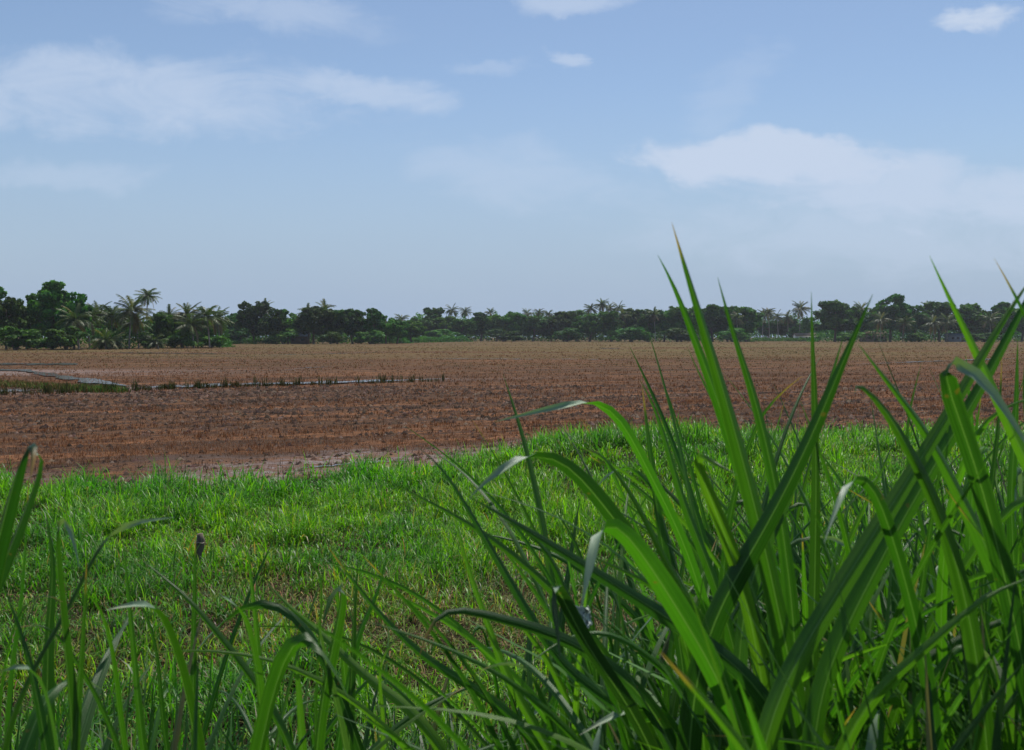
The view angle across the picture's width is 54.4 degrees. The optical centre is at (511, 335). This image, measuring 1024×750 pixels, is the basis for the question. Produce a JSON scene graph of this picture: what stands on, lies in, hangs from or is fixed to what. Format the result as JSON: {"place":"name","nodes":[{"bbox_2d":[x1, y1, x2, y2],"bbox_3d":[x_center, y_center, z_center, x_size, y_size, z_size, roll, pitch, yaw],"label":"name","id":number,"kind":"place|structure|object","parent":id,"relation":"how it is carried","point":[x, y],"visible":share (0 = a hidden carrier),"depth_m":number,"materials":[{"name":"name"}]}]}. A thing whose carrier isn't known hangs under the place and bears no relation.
{"place":"outdoors","nodes":[
{"label":"outdoors","id":0,"kind":"place"},
{"bbox_2d":[0,369,127,385],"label":"water","id":1,"kind":"structure","parent":0,"point":[72,377],"depth_m":53.87,"materials":[{"name":"grey liquid"}]},
{"bbox_2d":[0,410,1023,749],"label":"verge grass","id":2,"kind":"structure","parent":0,"point":[356,488],"depth_m":10.85,"materials":[{"name":"green plant"}]},
{"bbox_2d":[0,337,1023,749],"bbox_3d":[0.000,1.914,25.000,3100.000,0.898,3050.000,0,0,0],"label":"ground","id":3,"kind":"structure","parent":0,"point":[590,363],"depth_m":33.50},
{"bbox_2d":[0,296,27,349],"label":"broadleaf tree","id":4,"kind":"object","parent":3,"relation":"on","point":[12,306],"visible":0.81,"depth_m":167.16,"materials":[{"name":"green plant"}]},
{"bbox_2d":[0,326,46,349],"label":"bush","id":5,"kind":"object","parent":3,"relation":"on","point":[22,338],"visible":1,"depth_m":159.36,"materials":[{"name":"green plant"}]},
{"bbox_2d":[15,293,47,348],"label":"broadleaf tree","id":6,"kind":"object","parent":3,"relation":"on","point":[27,317],"visible":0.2,"depth_m":177.97,"materials":[{"name":"green plant"}]},
{"bbox_2d":[27,280,68,348],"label":"broadleaf tree","id":7,"kind":"object","parent":3,"relation":"on","point":[51,295],"visible":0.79,"depth_m":172.07,"materials":[{"name":"green plant"}]},
{"bbox_2d":[42,326,89,349],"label":"bush","id":8,"kind":"object","parent":3,"relation":"on","point":[60,338],"visible":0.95,"depth_m":162.58,"materials":[{"name":"green plant"}]},
{"bbox_2d":[0,378,139,392],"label":"bund grass","id":9,"kind":"structure","parent":3,"relation":"on","point":[34,385],"depth_m":42.43,"materials":[{"name":"plant"}]},
{"bbox_2d":[53,291,92,348],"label":"broadleaf tree","id":10,"kind":"object","parent":3,"relation":"on","point":[74,301],"visible":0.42,"depth_m":171.12,"materials":[{"name":"green plant"}]},
{"bbox_2d":[55,303,93,349],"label":"coconut palm","id":11,"kind":"object","parent":3,"relation":"on","point":[75,321],"visible":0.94,"depth_m":167.65,"materials":[{"name":"green plant"}]},
{"bbox_2d":[88,304,107,348],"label":"coconut palm","id":12,"kind":"object","parent":3,"relation":"on","point":[95,312],"visible":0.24,"depth_m":176.02,"materials":[{"name":"green plant"}]},
{"bbox_2d":[88,328,121,348],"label":"coconut palm","id":13,"kind":"object","parent":3,"relation":"on","point":[105,339],"visible":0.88,"depth_m":171.61,"materials":[{"name":"green plant"}]},
{"bbox_2d":[94,304,127,332],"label":"coconut palm","id":14,"kind":"object","parent":3,"relation":"on","point":[109,316],"visible":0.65,"depth_m":185.40,"materials":[{"name":"green plant"}]},
{"bbox_2d":[0,320,234,348],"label":"undergrowth","id":15,"kind":"object","parent":3,"relation":"on","point":[125,337],"visible":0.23,"depth_m":185.34,"materials":[{"name":"green plant"}]},
{"bbox_2d":[108,294,155,348],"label":"coconut palm","id":16,"kind":"object","parent":3,"relation":"on","point":[131,309],"visible":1,"depth_m":179.78,"materials":[{"name":"green plant"}]},
{"bbox_2d":[118,312,153,347],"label":"coconut palm","id":17,"kind":"object","parent":3,"relation":"on","point":[128,324],"visible":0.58,"depth_m":183.44,"materials":[{"name":"green plant"}]},
{"bbox_2d":[133,288,160,312],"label":"coconut palm","id":18,"kind":"object","parent":3,"relation":"on","point":[148,293],"visible":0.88,"depth_m":239.49,"materials":[{"name":"green plant"}]},
{"bbox_2d":[143,333,168,348],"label":"coconut palm","id":19,"kind":"object","parent":3,"relation":"on","point":[156,341],"visible":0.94,"depth_m":177.79,"materials":[{"name":"green plant"}]},
{"bbox_2d":[143,312,174,347],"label":"broadleaf tree","id":20,"kind":"object","parent":3,"relation":"on","point":[163,321],"visible":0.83,"depth_m":190.36,"materials":[{"name":"green plant"}]},
{"bbox_2d":[163,329,198,347],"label":"bush","id":21,"kind":"object","parent":3,"relation":"on","point":[176,339],"visible":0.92,"depth_m":186.89,"materials":[{"name":"green plant"}]},
{"bbox_2d":[172,302,200,347],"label":"coconut palm","id":22,"kind":"object","parent":3,"relation":"on","point":[186,309],"visible":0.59,"depth_m":195.49,"materials":[{"name":"green plant"}]},
{"bbox_2d":[170,313,212,347],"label":"coconut palm","id":23,"kind":"object","parent":3,"relation":"on","point":[190,324],"visible":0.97,"depth_m":187.41,"materials":[{"name":"green plant"}]},
{"bbox_2d":[193,533,204,573],"bbox_3d":[-3.011,2.172,9.601,0.106,0.547,0.103,0,0,0],"label":"wooden post","id":24,"kind":"object","parent":3,"relation":"on","point":[200,541],"visible":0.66,"depth_m":9.58,"materials":[{"name":"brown wood"}]},
{"bbox_2d":[186,305,225,347],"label":"coconut palm","id":25,"kind":"object","parent":3,"relation":"on","point":[206,317],"visible":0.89,"depth_m":191.26,"materials":[{"name":"green plant"}]},
{"bbox_2d":[196,335,226,347],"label":"bush","id":26,"kind":"object","parent":3,"relation":"on","point":[216,340],"visible":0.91,"depth_m":195.31,"materials":[{"name":"green plant"}]},
{"bbox_2d":[206,307,234,346],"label":"coconut palm","id":27,"kind":"object","parent":3,"relation":"on","point":[221,324],"visible":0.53,"depth_m":199.86,"materials":[{"name":"green plant"}]},
{"bbox_2d":[0,371,444,394],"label":"water edge tufts","id":28,"kind":"object","parent":3,"relation":"on","point":[171,385],"visible":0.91,"depth_m":43.89,"materials":[{"name":"plant"}]},
{"bbox_2d":[56,535,393,749],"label":"tall grass clump","id":29,"kind":"object","parent":3,"relation":"on","point":[256,680],"visible":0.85,"depth_m":1.60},
{"bbox_2d":[224,327,250,340],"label":"bush","id":30,"kind":"object","parent":3,"relation":"on","point":[236,334],"visible":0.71,"depth_m":283.79,"materials":[{"name":"green plant"}]},
{"bbox_2d":[234,301,268,343],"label":"broadleaf tree","id":31,"kind":"object","parent":3,"relation":"on","point":[250,317],"visible":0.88,"depth_m":287.37,"materials":[{"name":"green plant"}]},
{"bbox_2d":[11,539,492,749],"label":"tall grass clump","id":32,"kind":"object","parent":3,"relation":"on","point":[334,720],"visible":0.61,"depth_m":2.25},
{"bbox_2d":[0,443,519,749],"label":"tall grass clump","id":33,"kind":"object","parent":3,"relation":"on","point":[41,722],"visible":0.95,"depth_m":1.30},
{"bbox_2d":[257,308,287,343],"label":"broadleaf tree","id":34,"kind":"object","parent":3,"relation":"on","point":[265,324],"visible":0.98,"depth_m":282.32,"materials":[{"name":"green plant"}]},
{"bbox_2d":[266,328,299,343],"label":"bush","id":35,"kind":"object","parent":3,"relation":"on","point":[277,337],"visible":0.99,"depth_m":280.89,"materials":[{"name":"green plant"}]},
{"bbox_2d":[273,309,296,343],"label":"broadleaf tree","id":36,"kind":"object","parent":3,"relation":"on","point":[287,321],"visible":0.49,"depth_m":285.87,"materials":[{"name":"green plant"}]},
{"bbox_2d":[290,331,310,343],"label":"house","id":37,"kind":"structure","parent":3,"relation":"on","point":[302,339],"depth_m":283.00,"materials":[{"name":"paint"}]},
{"bbox_2d":[292,306,337,343],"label":"broadleaf tree","id":38,"kind":"object","parent":3,"relation":"on","point":[308,319],"visible":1,"depth_m":281.25,"materials":[{"name":"green plant"}]},
{"bbox_2d":[231,325,413,343],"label":"undergrowth","id":39,"kind":"object","parent":3,"relation":"on","point":[402,340],"visible":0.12,"depth_m":301.21,"materials":[{"name":"green plant"}]},
{"bbox_2d":[318,331,344,343],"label":"bush","id":40,"kind":"object","parent":3,"relation":"on","point":[331,337],"visible":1,"depth_m":278.78,"materials":[{"name":"green plant"}]},
{"bbox_2d":[321,309,347,343],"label":"broadleaf tree","id":41,"kind":"object","parent":3,"relation":"on","point":[332,326],"visible":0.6,"depth_m":288.50,"materials":[{"name":"green plant"}]},
{"bbox_2d":[335,308,366,343],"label":"broadleaf tree","id":42,"kind":"object","parent":3,"relation":"on","point":[352,320],"visible":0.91,"depth_m":287.19,"materials":[{"name":"green plant"}]},
{"bbox_2d":[352,330,385,343],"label":"bush","id":43,"kind":"object","parent":3,"relation":"on","point":[361,337],"visible":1,"depth_m":279.20,"materials":[{"name":"green plant"}]},
{"bbox_2d":[357,308,385,343],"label":"broadleaf tree","id":44,"kind":"object","parent":3,"relation":"on","point":[373,321],"visible":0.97,"depth_m":284.40,"materials":[{"name":"green plant"}]},
{"bbox_2d":[217,540,556,749],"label":"tall grass clump","id":45,"kind":"object","parent":3,"relation":"on","point":[343,740],"visible":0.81,"depth_m":1.70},
{"bbox_2d":[370,314,403,343],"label":"broadleaf tree","id":46,"kind":"object","parent":3,"relation":"on","point":[390,327],"visible":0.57,"depth_m":295.22,"materials":[{"name":"green plant"}]},
{"bbox_2d":[220,644,589,749],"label":"tall grass clump","id":47,"kind":"object","parent":3,"relation":"on","point":[435,724],"visible":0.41,"depth_m":2.93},
{"bbox_2d":[0,513,828,749],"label":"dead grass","id":48,"kind":"structure","parent":3,"relation":"on","point":[420,624],"depth_m":8.10,"materials":[{"name":"plant"}]},
{"bbox_2d":[406,320,426,341],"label":"broadleaf tree","id":49,"kind":"object","parent":3,"relation":"on","point":[416,330],"visible":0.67,"depth_m":327.91,"materials":[{"name":"green plant"}]},
{"bbox_2d":[374,335,472,343],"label":"bank grass","id":50,"kind":"structure","parent":3,"relation":"on","point":[435,339],"depth_m":353.51,"materials":[{"name":"green plant"}]},
{"bbox_2d":[422,307,445,330],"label":"broadleaf tree","id":51,"kind":"object","parent":3,"relation":"on","point":[433,313],"visible":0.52,"depth_m":427.78,"materials":[{"name":"green plant"}]},
{"bbox_2d":[419,329,457,337],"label":"bush","id":52,"kind":"object","parent":3,"relation":"on","point":[438,333],"visible":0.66,"depth_m":406.51,"materials":[{"name":"green plant"}]},
{"bbox_2d":[433,315,456,331],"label":"broadleaf tree","id":53,"kind":"object","parent":3,"relation":"on","point":[443,322],"visible":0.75,"depth_m":421.59,"materials":[{"name":"green plant"}]},
{"bbox_2d":[447,318,476,335],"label":"broadleaf tree","id":54,"kind":"object","parent":3,"relation":"on","point":[469,325],"visible":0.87,"depth_m":421.97,"materials":[{"name":"green plant"}]},
{"bbox_2d":[466,312,492,340],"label":"broadleaf tree","id":55,"kind":"object","parent":3,"relation":"on","point":[480,319],"visible":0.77,"depth_m":427.13,"materials":[{"name":"green plant"}]},
{"bbox_2d":[482,314,508,340],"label":"broadleaf tree","id":56,"kind":"object","parent":3,"relation":"on","point":[495,321],"visible":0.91,"depth_m":425.78,"materials":[{"name":"green plant"}]},
{"bbox_2d":[485,329,526,341],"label":"bush","id":57,"kind":"object","parent":3,"relation":"on","point":[511,335],"visible":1,"depth_m":406.74,"materials":[{"name":"green plant"}]},
{"bbox_2d":[494,311,527,340],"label":"broadleaf tree","id":58,"kind":"object","parent":3,"relation":"on","point":[510,318],"visible":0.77,"depth_m":426.53,"materials":[{"name":"green plant"}]},
{"bbox_2d":[0,341,1023,483],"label":"rice stubble","id":59,"kind":"object","parent":3,"relation":"on","point":[225,435],"visible":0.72,"depth_m":35.87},
{"bbox_2d":[0,401,1023,749],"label":"bank foliage","id":60,"kind":"object","parent":3,"relation":"on","point":[1008,727],"visible":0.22,"depth_m":1.71,"materials":[{"name":"green plant"}]},
{"bbox_2d":[0,384,1023,486],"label":"mud clods","id":61,"kind":"object","parent":3,"relation":"on","point":[325,391],"visible":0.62,"depth_m":31.30,"materials":[{"name":"mud"}]},
{"bbox_2d":[519,315,548,340],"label":"broadleaf tree","id":62,"kind":"object","parent":3,"relation":"on","point":[532,322],"visible":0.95,"depth_m":426.76,"materials":[{"name":"green plant"}]},
{"bbox_2d":[546,311,575,340],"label":"broadleaf tree","id":63,"kind":"object","parent":3,"relation":"on","point":[560,321],"visible":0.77,"depth_m":415.93,"materials":[{"name":"green plant"}]},
{"bbox_2d":[551,327,585,341],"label":"bush","id":64,"kind":"object","parent":3,"relation":"on","point":[566,334],"visible":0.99,"depth_m":392.60,"materials":[{"name":"green plant"}]},
{"bbox_2d":[144,224,1018,749],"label":"tall grass clump","id":65,"kind":"object","parent":3,"relation":"on","point":[754,558],"visible":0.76,"depth_m":1.41,"materials":[{"name":"plant"}]},
{"bbox_2d":[414,319,754,341],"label":"undergrowth","id":66,"kind":"object","parent":3,"relation":"on","point":[661,336],"visible":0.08,"depth_m":426.53,"materials":[{"name":"green plant"}]},
{"bbox_2d":[571,314,599,341],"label":"broadleaf tree","id":67,"kind":"object","parent":3,"relation":"on","point":[583,323],"visible":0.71,"depth_m":406.87,"materials":[{"name":"green plant"}]},
{"bbox_2d":[147,371,1023,749],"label":"tall grass clump","id":68,"kind":"object","parent":3,"relation":"on","point":[303,627],"visible":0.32,"depth_m":2.12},
{"bbox_2d":[333,502,844,749],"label":"tall grass clump","id":69,"kind":"object","parent":3,"relation":"on","point":[527,658],"visible":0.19,"depth_m":2.29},
{"bbox_2d":[589,311,624,341],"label":"broadleaf tree","id":70,"kind":"object","parent":3,"relation":"on","point":[609,323],"visible":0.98,"depth_m":397.33,"materials":[{"name":"green plant"}]},
{"bbox_2d":[616,308,640,341],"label":"broadleaf tree","id":71,"kind":"object","parent":3,"relation":"on","point":[634,317],"visible":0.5,"depth_m":405.89,"materials":[{"name":"green plant"}]},
{"bbox_2d":[608,327,654,341],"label":"bush","id":72,"kind":"object","parent":3,"relation":"on","point":[630,334],"visible":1,"depth_m":381.25,"materials":[{"name":"green plant"}]},
{"bbox_2d":[632,309,658,341],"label":"broadleaf tree","id":73,"kind":"object","parent":3,"relation":"on","point":[643,321],"visible":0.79,"depth_m":397.00,"materials":[{"name":"green plant"}]},
{"bbox_2d":[650,309,677,341],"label":"broadleaf tree","id":74,"kind":"object","parent":3,"relation":"on","point":[660,325],"visible":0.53,"depth_m":395.85,"materials":[{"name":"green plant"}]},
{"bbox_2d":[659,306,696,341],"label":"broadleaf tree","id":75,"kind":"object","parent":3,"relation":"on","point":[676,321],"visible":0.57,"depth_m":392.51,"materials":[{"name":"green plant"}]},
{"bbox_2d":[657,327,698,341],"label":"bush","id":76,"kind":"object","parent":3,"relation":"on","point":[677,334],"visible":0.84,"depth_m":382.73,"materials":[{"name":"green plant"}]},
{"bbox_2d":[380,288,1023,749],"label":"tall grass clump","id":77,"kind":"object","parent":3,"relation":"on","point":[876,548],"visible":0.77,"depth_m":1.24,"materials":[{"name":"plant"}]},
{"bbox_2d":[392,325,1023,749],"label":"tall grass clump","id":78,"kind":"object","parent":3,"relation":"on","point":[892,633],"visible":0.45,"depth_m":1.69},
{"bbox_2d":[419,388,1005,749],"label":"tall grass clump","id":79,"kind":"object","parent":3,"relation":"on","point":[675,614],"visible":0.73,"depth_m":1.40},
{"bbox_2d":[704,304,722,341],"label":"broadleaf tree","id":80,"kind":"object","parent":3,"relation":"on","point":[712,310],"visible":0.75,"depth_m":396.53,"materials":[{"name":"green plant"}]},
{"bbox_2d":[412,310,1021,340],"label":"distant wood","id":81,"kind":"object","parent":3,"relation":"on","point":[755,333],"visible":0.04,"depth_m":520.21,"materials":[{"name":"green plant"}]},
{"bbox_2d":[712,306,744,341],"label":"broadleaf tree","id":82,"kind":"object","parent":3,"relation":"on","point":[722,325],"visible":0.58,"depth_m":396.47,"materials":[{"name":"green plant"}]},
{"bbox_2d":[717,328,751,341],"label":"bush","id":83,"kind":"object","parent":3,"relation":"on","point":[740,334],"visible":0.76,"depth_m":382.67,"materials":[{"name":"green plant"}]},
{"bbox_2d":[723,306,764,341],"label":"broadleaf tree","id":84,"kind":"object","parent":3,"relation":"on","point":[753,318],"visible":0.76,"depth_m":396.82,"materials":[{"name":"green plant"}]},
{"bbox_2d":[467,337,1023,749],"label":"tall grass clump","id":85,"kind":"object","parent":3,"relation":"on","point":[827,580],"visible":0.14,"depth_m":2.01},
{"bbox_2d":[576,605,592,628],"bbox_3d":[0.108,0.422,1.499,0.025,0.033,0.032,0,0,0],"label":"plastic scrap","id":86,"kind":"object","parent":85,"relation":"on","point":[585,612],"visible":0.62,"depth_m":1.50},
{"bbox_2d":[470,397,1023,674],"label":"tall grass clump","id":87,"kind":"object","parent":3,"relation":"on","point":[628,610],"visible":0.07,"depth_m":2.44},
{"bbox_2d":[757,321,779,337],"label":"broadleaf tree","id":88,"kind":"object","parent":3,"relation":"on","point":[772,326],"visible":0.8,"depth_m":477.19,"materials":[{"name":"green plant"}]},
{"bbox_2d":[751,337,814,340],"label":"bank grass","id":89,"kind":"structure","parent":3,"relation":"on","point":[779,339],"depth_m":428.31,"materials":[{"name":"green plant"}]},
{"bbox_2d":[568,404,1006,698],"bbox_3d":[0.849,1.063,2.824,1.460,1.738,1.829,0,0,0],"label":"tall grass clump","id":90,"kind":"object","parent":3,"relation":"on","point":[649,498],"visible":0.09,"depth_m":2.86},
{"bbox_2d":[778,318,798,337],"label":"broadleaf tree","id":91,"kind":"object","parent":3,"relation":"on","point":[783,328],"visible":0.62,"depth_m":476.53,"materials":[{"name":"green plant"}]},
{"bbox_2d":[583,381,1023,674],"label":"tall grass clump","id":92,"kind":"object","parent":3,"relation":"on","point":[637,530],"visible":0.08,"depth_m":2.73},
{"bbox_2d":[796,317,820,333],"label":"broadleaf tree","id":93,"kind":"object","parent":3,"relation":"on","point":[805,325],"visible":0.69,"depth_m":467.43,"materials":[{"name":"green plant"}]},
{"bbox_2d":[617,257,1023,749],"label":"tall grass clump","id":94,"kind":"object","parent":3,"relation":"on","point":[1016,451],"visible":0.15,"depth_m":1.55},
{"bbox_2d":[812,299,858,341],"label":"broadleaf tree","id":95,"kind":"object","parent":3,"relation":"on","point":[829,315],"visible":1,"depth_m":391.51,"materials":[{"name":"green plant"}]},
{"bbox_2d":[839,306,866,331],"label":"broadleaf tree","id":96,"kind":"object","parent":3,"relation":"on","point":[858,313],"visible":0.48,"depth_m":395.46,"materials":[{"name":"green plant"}]},
{"bbox_2d":[869,311,891,341],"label":"coconut palm","id":97,"kind":"object","parent":3,"relation":"on","point":[879,320],"visible":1,"depth_m":379.88,"materials":[{"name":"green plant"}]},
{"bbox_2d":[863,293,915,341],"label":"broadleaf tree","id":98,"kind":"object","parent":3,"relation":"on","point":[899,308],"visible":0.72,"depth_m":387.51,"materials":[{"name":"green plant"}]},
{"bbox_2d":[891,316,915,341],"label":"coconut palm","id":99,"kind":"object","parent":3,"relation":"on","point":[903,323],"visible":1,"depth_m":379.52,"materials":[{"name":"green plant"}]},
{"bbox_2d":[807,325,1023,341],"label":"undergrowth","id":100,"kind":"object","parent":3,"relation":"on","point":[820,334],"visible":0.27,"depth_m":403.18,"materials":[{"name":"green plant"}]},
{"bbox_2d":[901,305,932,341],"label":"broadleaf tree","id":101,"kind":"object","parent":3,"relation":"on","point":[916,314],"visible":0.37,"depth_m":396.19,"materials":[{"name":"green plant"}]},
{"bbox_2d":[920,315,944,341],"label":"coconut palm","id":102,"kind":"object","parent":3,"relation":"on","point":[930,323],"visible":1,"depth_m":384.65,"materials":[{"name":"green plant"}]},
{"bbox_2d":[917,301,959,341],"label":"broadleaf tree","id":103,"kind":"object","parent":3,"relation":"on","point":[938,308],"visible":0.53,"depth_m":397.40,"materials":[{"name":"green plant"}]},
{"bbox_2d":[950,303,992,333],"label":"broadleaf tree","id":104,"kind":"object","parent":3,"relation":"on","point":[968,312],"visible":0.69,"depth_m":396.87,"materials":[{"name":"green plant"}]},
{"bbox_2d":[990,302,1017,340],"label":"broadleaf tree","id":105,"kind":"object","parent":3,"relation":"on","point":[1001,308],"visible":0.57,"depth_m":398.08,"materials":[{"name":"green plant"}]},
{"bbox_2d":[0,0,1023,336],"label":"sky","id":106,"kind":"structure","parent":0,"point":[391,157],"materials":[{"name":"blue"}]},
{"bbox_2d":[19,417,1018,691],"bbox_3d":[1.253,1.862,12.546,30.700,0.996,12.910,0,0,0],"label":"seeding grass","id":107,"kind":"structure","parent":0,"point":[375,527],"depth_m":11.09,"materials":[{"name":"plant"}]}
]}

